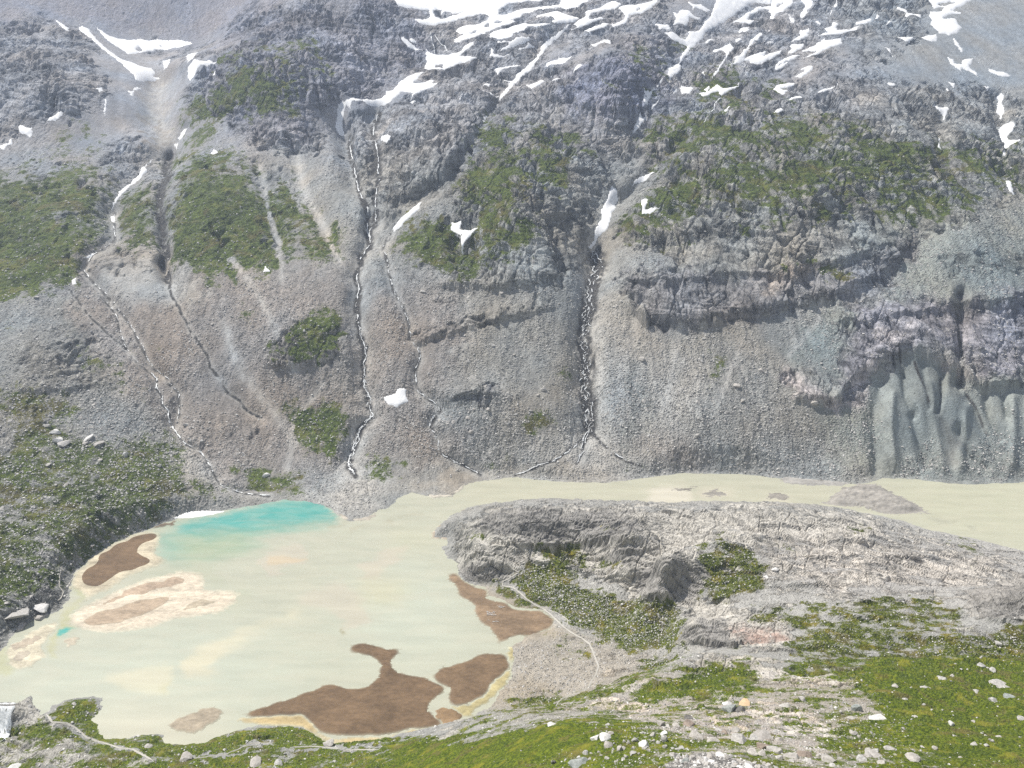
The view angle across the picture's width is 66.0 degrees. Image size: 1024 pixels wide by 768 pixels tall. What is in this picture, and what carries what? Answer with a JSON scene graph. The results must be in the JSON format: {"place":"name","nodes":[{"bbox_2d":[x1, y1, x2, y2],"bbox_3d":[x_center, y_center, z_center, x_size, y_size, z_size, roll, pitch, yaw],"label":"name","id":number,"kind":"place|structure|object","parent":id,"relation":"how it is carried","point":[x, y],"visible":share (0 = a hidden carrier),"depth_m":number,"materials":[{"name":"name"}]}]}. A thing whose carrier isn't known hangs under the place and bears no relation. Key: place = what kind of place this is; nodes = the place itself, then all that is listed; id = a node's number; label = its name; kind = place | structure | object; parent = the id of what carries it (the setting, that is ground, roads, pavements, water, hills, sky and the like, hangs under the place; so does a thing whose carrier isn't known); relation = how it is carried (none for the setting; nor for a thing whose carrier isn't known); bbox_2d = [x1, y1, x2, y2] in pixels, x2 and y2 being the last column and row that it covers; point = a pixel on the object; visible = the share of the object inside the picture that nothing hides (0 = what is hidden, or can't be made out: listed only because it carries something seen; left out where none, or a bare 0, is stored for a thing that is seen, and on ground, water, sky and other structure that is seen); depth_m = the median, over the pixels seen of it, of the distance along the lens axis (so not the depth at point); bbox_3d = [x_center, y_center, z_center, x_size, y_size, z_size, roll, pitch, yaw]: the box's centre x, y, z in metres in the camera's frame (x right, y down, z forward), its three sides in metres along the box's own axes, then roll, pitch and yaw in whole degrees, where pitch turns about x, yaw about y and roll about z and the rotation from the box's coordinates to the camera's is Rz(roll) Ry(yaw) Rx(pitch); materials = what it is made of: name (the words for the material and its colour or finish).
{"place":"outdoors","nodes":[
{"label":"outdoors","id":0,"kind":"place"},
{"bbox_2d":[62,635,79,647],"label":"sandbank","id":1,"kind":"structure","parent":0,"point":[71,641],"depth_m":451.86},
{"bbox_2d":[46,714,151,759],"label":"path","id":2,"kind":"structure","parent":0,"point":[82,733],"depth_m":382.47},
{"bbox_2d":[68,530,166,601],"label":"sandbank","id":3,"kind":"structure","parent":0,"point":[147,549],"depth_m":519.73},
{"bbox_2d":[82,533,156,585],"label":"mudflat","id":4,"kind":"structure","parent":3,"relation":"on","point":[116,559],"depth_m":526.78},
{"bbox_2d":[68,570,241,633],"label":"sandbank","id":5,"kind":"structure","parent":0,"point":[184,594],"depth_m":484.90,"materials":[{"name":"sand"}]},
{"bbox_2d":[84,597,168,625],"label":"sandbank","id":6,"kind":"structure","parent":5,"relation":"on","point":[137,608],"depth_m":476.49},
{"bbox_2d":[103,577,183,604],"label":"sandbank","id":7,"kind":"structure","parent":5,"relation":"on","point":[145,588],"depth_m":500.03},
{"bbox_2d":[183,599,214,609],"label":"sandbank","id":8,"kind":"structure","parent":5,"relation":"on","point":[201,602],"depth_m":484.58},
{"bbox_2d":[152,520,176,529],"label":"mudflat","id":9,"kind":"structure","parent":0,"point":[166,524],"depth_m":570.69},
{"bbox_2d":[192,742,270,758],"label":"path","id":10,"kind":"structure","parent":0,"point":[233,750],"depth_m":362.52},
{"bbox_2d":[338,512,376,520],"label":"sandbank","id":11,"kind":"structure","parent":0,"point":[368,518],"depth_m":579.18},
{"bbox_2d":[428,485,465,498],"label":"sandbank","id":12,"kind":"structure","parent":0,"point":[444,496],"depth_m":610.75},
{"bbox_2d":[430,509,464,539],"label":"sandbank","id":13,"kind":"structure","parent":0,"point":[437,538],"depth_m":554.84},
{"bbox_2d":[446,573,553,643],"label":"mudflat","id":14,"kind":"structure","parent":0,"point":[511,623],"depth_m":473.32,"materials":[{"name":"soil"}]},
{"bbox_2d":[0,0,1023,650],"bbox_3d":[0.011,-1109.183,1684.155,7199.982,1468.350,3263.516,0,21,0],"label":"mountain","id":15,"kind":"structure","parent":0,"point":[286,78],"depth_m":773.97,"materials":[{"name":"stone"}]},
{"bbox_2d":[5,607,29,618],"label":"boulder","id":16,"kind":"object","parent":15,"relation":"on","point":[22,612],"visible":1,"depth_m":464.35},
{"bbox_2d":[19,125,32,136],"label":"snow patch","id":17,"kind":"object","parent":15,"relation":"on","point":[25,130],"visible":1,"depth_m":991.81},
{"bbox_2d":[33,603,48,612],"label":"boulder","id":18,"kind":"object","parent":15,"relation":"on","point":[42,608],"visible":1,"depth_m":474.02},
{"bbox_2d":[35,613,47,619],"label":"boulder","id":19,"kind":"object","parent":15,"relation":"on","point":[41,616],"visible":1,"depth_m":471.38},
{"bbox_2d":[47,111,62,120],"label":"snow patch","id":20,"kind":"object","parent":15,"relation":"on","point":[57,116],"visible":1,"depth_m":1016.15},
{"bbox_2d":[79,26,158,82],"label":"snow patch","id":21,"kind":"object","parent":15,"relation":"on","point":[142,74],"visible":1,"depth_m":1193.83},
{"bbox_2d":[112,159,152,208],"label":"snow patch","id":22,"kind":"object","parent":15,"relation":"on","point":[141,173],"visible":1,"depth_m":956.25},
{"bbox_2d":[97,28,191,53],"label":"snow patch","id":23,"kind":"object","parent":15,"relation":"on","point":[129,46],"visible":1,"depth_m":1282.47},
{"bbox_2d":[111,307,266,494],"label":"stream","id":24,"kind":"structure","parent":15,"relation":"on","point":[179,435],"depth_m":650.47,"materials":[{"name":"white liquid"}]},
{"bbox_2d":[175,511,223,518],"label":"snow patch","id":25,"kind":"object","parent":15,"relation":"on","point":[191,514],"visible":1,"depth_m":584.18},
{"bbox_2d":[187,59,215,80],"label":"snow patch","id":26,"kind":"object","parent":15,"relation":"on","point":[194,65],"visible":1,"depth_m":1136.04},
{"bbox_2d":[347,116,379,473],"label":"stream","id":27,"kind":"structure","parent":15,"relation":"on","point":[364,380],"depth_m":707.49,"materials":[{"name":"white liquid"}]},
{"bbox_2d":[335,72,436,135],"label":"snow patch","id":28,"kind":"object","parent":15,"relation":"on","point":[406,84],"visible":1,"depth_m":1042.10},
{"bbox_2d":[384,388,407,407],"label":"snow patch","id":29,"kind":"object","parent":15,"relation":"on","point":[398,398],"visible":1,"depth_m":674.88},
{"bbox_2d":[392,202,420,231],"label":"snow patch","id":30,"kind":"object","parent":15,"relation":"on","point":[404,218],"visible":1,"depth_m":813.66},
{"bbox_2d":[401,37,423,51],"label":"snow patch","id":31,"kind":"object","parent":15,"relation":"on","point":[407,43],"visible":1,"depth_m":1149.05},
{"bbox_2d":[385,234,477,472],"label":"stream","id":32,"kind":"structure","parent":15,"relation":"on","point":[416,378],"depth_m":689.56,"materials":[{"name":"white liquid"}]},
{"bbox_2d":[425,42,476,70],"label":"snow patch","id":33,"kind":"object","parent":15,"relation":"on","point":[447,61],"visible":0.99,"depth_m":1103.59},
{"bbox_2d":[451,221,476,253],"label":"snow patch","id":34,"kind":"object","parent":15,"relation":"on","point":[466,234],"visible":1,"depth_m":784.78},
{"bbox_2d":[395,0,587,42],"bbox_3d":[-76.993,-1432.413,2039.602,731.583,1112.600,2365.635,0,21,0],"label":"snow patch","id":35,"kind":"object","parent":15,"relation":"on","point":[468,8],"visible":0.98,"depth_m":1218.99,"materials":[{"name":"snow"}]},
{"bbox_2d":[0,152,1023,649],"bbox_3d":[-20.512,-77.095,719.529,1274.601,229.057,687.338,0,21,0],"label":"scree stones","id":36,"kind":"object","parent":15,"relation":"on","point":[382,396],"visible":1,"depth_m":660.35,"materials":[{"name":"stone"}]},
{"bbox_2d":[498,36,529,50],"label":"snow patch","id":37,"kind":"object","parent":15,"relation":"on","point":[516,41],"visible":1,"depth_m":1101.21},
{"bbox_2d":[490,11,577,38],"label":"snow patch","id":38,"kind":"object","parent":15,"relation":"on","point":[559,17],"visible":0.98,"depth_m":1135.17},
{"bbox_2d":[499,24,569,99],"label":"snow patch","id":39,"kind":"object","parent":15,"relation":"on","point":[544,46],"visible":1,"depth_m":1076.47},
{"bbox_2d":[546,56,571,66],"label":"snow patch","id":40,"kind":"object","parent":15,"relation":"on","point":[561,60],"visible":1,"depth_m":1054.25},
{"bbox_2d":[517,251,638,473],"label":"stream","id":41,"kind":"structure","parent":15,"relation":"on","point":[583,372],"depth_m":701.61,"materials":[{"name":"white liquid"}]},
{"bbox_2d":[571,1,620,29],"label":"snow patch","id":42,"kind":"object","parent":15,"relation":"on","point":[585,20],"visible":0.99,"depth_m":1146.70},
{"bbox_2d":[585,23,612,33],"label":"snow patch","id":43,"kind":"object","parent":15,"relation":"on","point":[602,25],"visible":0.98,"depth_m":1120.29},
{"bbox_2d":[588,186,617,248],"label":"snow patch","id":44,"kind":"object","parent":15,"relation":"on","point":[608,209],"visible":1,"depth_m":841.96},
{"bbox_2d":[612,0,656,26],"bbox_3d":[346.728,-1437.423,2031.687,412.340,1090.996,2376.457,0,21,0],"label":"snow patch","id":45,"kind":"object","parent":15,"relation":"on","point":[627,10],"visible":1,"depth_m":1159.17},
{"bbox_2d":[633,113,645,132],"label":"snow patch","id":46,"kind":"object","parent":15,"relation":"on","point":[639,122],"visible":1,"depth_m":955.12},
{"bbox_2d":[632,172,653,185],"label":"snow patch","id":47,"kind":"object","parent":15,"relation":"on","point":[641,179],"visible":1,"depth_m":890.99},
{"bbox_2d":[641,199,658,213],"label":"snow patch","id":48,"kind":"object","parent":15,"relation":"on","point":[644,210],"visible":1,"depth_m":818.40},
{"bbox_2d":[644,78,662,104],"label":"snow patch","id":49,"kind":"object","parent":15,"relation":"on","point":[648,95],"visible":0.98,"depth_m":979.26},
{"bbox_2d":[667,64,680,80],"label":"snow patch","id":50,"kind":"object","parent":15,"relation":"on","point":[675,69],"visible":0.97,"depth_m":1042.67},
{"bbox_2d":[673,10,699,25],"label":"snow patch","id":51,"kind":"object","parent":15,"relation":"on","point":[682,16],"visible":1,"depth_m":1152.40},
{"bbox_2d":[680,85,692,93],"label":"snow patch","id":52,"kind":"object","parent":15,"relation":"on","point":[687,90],"visible":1,"depth_m":1002.98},
{"bbox_2d":[688,2,709,11],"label":"snow patch","id":53,"kind":"object","parent":15,"relation":"on","point":[700,6],"visible":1,"depth_m":1185.60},
{"bbox_2d":[666,0,771,64],"bbox_3d":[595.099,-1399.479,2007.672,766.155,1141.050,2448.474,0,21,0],"label":"snow patch","id":54,"kind":"object","parent":15,"relation":"on","point":[723,11],"visible":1,"depth_m":1178.68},
{"bbox_2d":[699,83,738,96],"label":"snow patch","id":55,"kind":"object","parent":15,"relation":"on","point":[717,88],"visible":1,"depth_m":998.84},
{"bbox_2d":[712,44,733,77],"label":"snow patch","id":56,"kind":"object","parent":15,"relation":"on","point":[728,48],"visible":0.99,"depth_m":1079.02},
{"bbox_2d":[730,33,780,63],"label":"snow patch","id":57,"kind":"object","parent":15,"relation":"on","point":[759,58],"visible":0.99,"depth_m":1066.09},
{"bbox_2d":[732,0,792,24],"bbox_3d":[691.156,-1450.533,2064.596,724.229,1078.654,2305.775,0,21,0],"label":"snow patch","id":58,"kind":"object","parent":15,"relation":"on","point":[775,9],"visible":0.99,"depth_m":1220.16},
{"bbox_2d":[773,83,793,94],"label":"snow patch","id":59,"kind":"object","parent":15,"relation":"on","point":[778,89],"visible":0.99,"depth_m":1002.03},
{"bbox_2d":[775,55,799,69],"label":"snow patch","id":60,"kind":"object","parent":15,"relation":"on","point":[781,66],"visible":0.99,"depth_m":1058.52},
{"bbox_2d":[788,44,803,53],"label":"snow patch","id":61,"kind":"object","parent":15,"relation":"on","point":[795,47],"visible":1,"depth_m":1088.42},
{"bbox_2d":[789,28,808,42],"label":"snow patch","id":62,"kind":"object","parent":15,"relation":"on","point":[804,34],"visible":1,"depth_m":1115.92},
{"bbox_2d":[795,66,812,77],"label":"snow patch","id":63,"kind":"object","parent":15,"relation":"on","point":[808,69],"visible":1,"depth_m":1033.05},
{"bbox_2d":[800,0,812,17],"bbox_3d":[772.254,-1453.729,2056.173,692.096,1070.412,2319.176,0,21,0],"label":"snow patch","id":64,"kind":"object","parent":15,"relation":"on","point":[808,4],"visible":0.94,"depth_m":1200.20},
{"bbox_2d":[802,38,841,56],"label":"snow patch","id":65,"kind":"object","parent":15,"relation":"on","point":[821,46],"visible":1,"depth_m":1084.77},
{"bbox_2d":[818,22,857,35],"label":"snow patch","id":66,"kind":"object","parent":15,"relation":"on","point":[832,29],"visible":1,"depth_m":1116.66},
{"bbox_2d":[897,7,920,17],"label":"snow patch","id":67,"kind":"object","parent":15,"relation":"on","point":[907,13],"visible":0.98,"depth_m":1146.60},
{"bbox_2d":[921,34,936,41],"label":"snow patch","id":68,"kind":"object","parent":15,"relation":"on","point":[931,38],"visible":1,"depth_m":1095.64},
{"bbox_2d":[934,105,948,119],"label":"snow patch","id":69,"kind":"object","parent":15,"relation":"on","point":[943,110],"visible":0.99,"depth_m":964.48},
{"bbox_2d":[929,0,970,34],"bbox_3d":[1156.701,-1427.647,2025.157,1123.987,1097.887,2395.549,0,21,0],"label":"snow patch","id":70,"kind":"object","parent":15,"relation":"on","point":[941,25],"visible":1,"depth_m":1138.13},
{"bbox_2d":[947,57,976,75],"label":"snow patch","id":71,"kind":"object","parent":15,"relation":"on","point":[966,64],"visible":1,"depth_m":1050.90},
{"bbox_2d":[993,93,1004,118],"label":"snow patch","id":72,"kind":"object","parent":15,"relation":"on","point":[1000,108],"visible":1,"depth_m":1001.32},
{"bbox_2d":[989,69,1009,76],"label":"snow patch","id":73,"kind":"object","parent":15,"relation":"on","point":[1003,74],"visible":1,"depth_m":1040.29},
{"bbox_2d":[998,122,1019,148],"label":"snow patch","id":74,"kind":"object","parent":15,"relation":"on","point":[1005,130],"visible":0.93,"depth_m":946.66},
{"bbox_2d":[0,473,1023,744],"bbox_3d":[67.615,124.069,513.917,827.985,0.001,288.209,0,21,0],"label":"lake","id":75,"kind":"structure","parent":0,"point":[320,587],"depth_m":484.28,"materials":[{"name":"liquid"}]},
{"bbox_2d":[13,650,29,660],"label":"sandbank","id":76,"kind":"structure","parent":75,"relation":"in","point":[20,655],"depth_m":440.69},
{"bbox_2d":[7,636,41,650],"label":"sandbank","id":77,"kind":"structure","parent":75,"relation":"in","point":[25,642],"depth_m":450.21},
{"bbox_2d":[5,622,58,669],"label":"sandbank","id":78,"kind":"structure","parent":75,"relation":"in","point":[35,650],"depth_m":444.81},
{"bbox_2d":[167,705,223,733],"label":"sandbank","id":79,"kind":"structure","parent":75,"relation":"in","point":[199,720],"depth_m":395.81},
{"bbox_2d":[237,715,424,743],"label":"sandbank","id":80,"kind":"structure","parent":75,"relation":"in","point":[294,721],"depth_m":394.25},
{"bbox_2d":[241,642,446,736],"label":"mudflat","id":81,"kind":"structure","parent":75,"relation":"in","point":[390,700],"depth_m":405.28,"materials":[{"name":"soil"}]},
{"bbox_2d":[435,707,461,723],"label":"mudflat","id":82,"kind":"structure","parent":75,"relation":"in","point":[444,715],"depth_m":398.89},
{"bbox_2d":[432,653,509,706],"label":"mudflat","id":83,"kind":"structure","parent":75,"relation":"in","point":[472,679],"depth_m":425.34,"materials":[{"name":"soil"}]},
{"bbox_2d":[450,647,514,717],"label":"sandbank","id":84,"kind":"structure","parent":75,"relation":"in","point":[464,710],"depth_m":412.29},
{"bbox_2d":[702,489,725,497],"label":"gravel bar","id":85,"kind":"object","parent":75,"relation":"in","point":[713,493],"visible":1,"depth_m":614.55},
{"bbox_2d":[766,493,788,499],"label":"gravel bar","id":86,"kind":"object","parent":75,"relation":"on","point":[779,496],"visible":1,"depth_m":610.08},
{"bbox_2d":[780,477,848,485],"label":"gravel bar","id":87,"kind":"object","parent":75,"relation":"in","point":[800,481],"visible":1,"depth_m":630.56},
{"bbox_2d":[819,483,930,513],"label":"gravel bar","id":88,"kind":"object","parent":75,"relation":"on","point":[876,498],"visible":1,"depth_m":599.93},
{"bbox_2d":[0,651,1023,767],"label":"meadow slope","id":89,"kind":"structure","parent":0,"point":[569,734],"depth_m":303.90,"materials":[{"name":"plant"}]},
{"bbox_2d":[0,702,14,740],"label":"waterfall","id":90,"kind":"structure","parent":89,"relation":"on","point":[5,724],"depth_m":402.75,"materials":[{"name":"white liquid"}]},
{"bbox_2d":[180,751,191,761],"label":"boulder","id":91,"kind":"object","parent":89,"relation":"on","point":[186,756],"visible":0.99,"depth_m":353.18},
{"bbox_2d":[250,755,260,767],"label":"boulder","id":92,"kind":"object","parent":89,"relation":"on","point":[255,761],"visible":0.97,"depth_m":347.07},
{"bbox_2d":[323,739,333,746],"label":"boulder","id":93,"kind":"object","parent":89,"relation":"on","point":[329,743],"visible":0.97,"depth_m":363.67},
{"bbox_2d":[0,651,1023,767],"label":"meadow stones","id":94,"kind":"object","parent":89,"relation":"on","point":[246,741],"visible":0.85,"depth_m":294.49,"materials":[{"name":"stone"}]},
{"bbox_2d":[568,757,587,767],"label":"boulder","id":95,"kind":"object","parent":89,"relation":"on","point":[576,763],"visible":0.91,"depth_m":207.21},
{"bbox_2d":[599,732,610,741],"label":"boulder","id":96,"kind":"object","parent":89,"relation":"on","point":[604,736],"visible":0.82,"depth_m":222.12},
{"bbox_2d":[683,719,695,726],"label":"boulder","id":97,"kind":"object","parent":89,"relation":"on","point":[688,722],"visible":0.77,"depth_m":248.81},
{"bbox_2d":[689,730,702,739],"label":"boulder","id":98,"kind":"object","parent":89,"relation":"on","point":[695,734],"visible":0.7,"depth_m":232.67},
{"bbox_2d":[671,753,768,767],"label":"blocks","id":99,"kind":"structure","parent":89,"relation":"on","point":[713,764],"depth_m":193.13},
{"bbox_2d":[722,704,735,712],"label":"boulder","id":100,"kind":"object","parent":89,"relation":"on","point":[729,708],"visible":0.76,"depth_m":279.40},
{"bbox_2d":[731,733,746,743],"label":"boulder","id":101,"kind":"object","parent":89,"relation":"on","point":[739,738],"visible":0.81,"depth_m":228.37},
{"bbox_2d":[739,698,749,705],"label":"boulder","id":102,"kind":"object","parent":89,"relation":"on","point":[744,702],"visible":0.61,"depth_m":291.73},
{"bbox_2d":[747,748,757,755],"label":"boulder","id":103,"kind":"object","parent":89,"relation":"on","point":[751,751],"visible":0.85,"depth_m":205.72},
{"bbox_2d":[750,729,772,739],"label":"boulder","id":104,"kind":"object","parent":89,"relation":"on","point":[761,734],"visible":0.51,"depth_m":237.94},
{"bbox_2d":[756,742,769,749],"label":"boulder","id":105,"kind":"object","parent":89,"relation":"on","point":[761,746],"visible":0.54,"depth_m":219.17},
{"bbox_2d":[783,752,797,758],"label":"boulder","id":106,"kind":"object","parent":89,"relation":"on","point":[792,755],"visible":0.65,"depth_m":205.38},
{"bbox_2d":[796,750,812,757],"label":"boulder","id":107,"kind":"object","parent":89,"relation":"on","point":[803,753],"visible":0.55,"depth_m":209.92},
{"bbox_2d":[821,755,836,762],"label":"boulder","id":108,"kind":"object","parent":89,"relation":"on","point":[827,758],"visible":0.8,"depth_m":204.72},
{"bbox_2d":[851,704,862,711],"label":"boulder","id":109,"kind":"object","parent":89,"relation":"on","point":[856,707],"visible":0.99,"depth_m":282.94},
{"bbox_2d":[865,748,881,757],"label":"boulder","id":110,"kind":"object","parent":89,"relation":"on","point":[873,753],"visible":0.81,"depth_m":218.73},
{"bbox_2d":[868,714,885,719],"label":"boulder","id":111,"kind":"object","parent":89,"relation":"on","point":[877,717],"visible":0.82,"depth_m":273.02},
{"bbox_2d":[904,752,919,761],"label":"boulder","id":112,"kind":"object","parent":89,"relation":"on","point":[912,756],"visible":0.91,"depth_m":211.37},
{"bbox_2d":[989,679,1008,687],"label":"boulder","id":113,"kind":"object","parent":89,"relation":"on","point":[998,683],"visible":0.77,"depth_m":314.96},
{"bbox_2d":[502,559,598,705],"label":"path","id":114,"kind":"structure","parent":0,"point":[587,642],"depth_m":456.73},
{"bbox_2d":[83,498,1023,715],"bbox_3d":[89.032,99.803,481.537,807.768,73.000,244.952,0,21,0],"label":"rock knoll","id":115,"kind":"structure","parent":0,"point":[682,574],"depth_m":462.07,"materials":[{"name":"stone"}]},
{"bbox_2d":[441,500,1023,710],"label":"shrubs","id":116,"kind":"object","parent":115,"relation":"on","point":[634,629],"visible":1,"depth_m":449.53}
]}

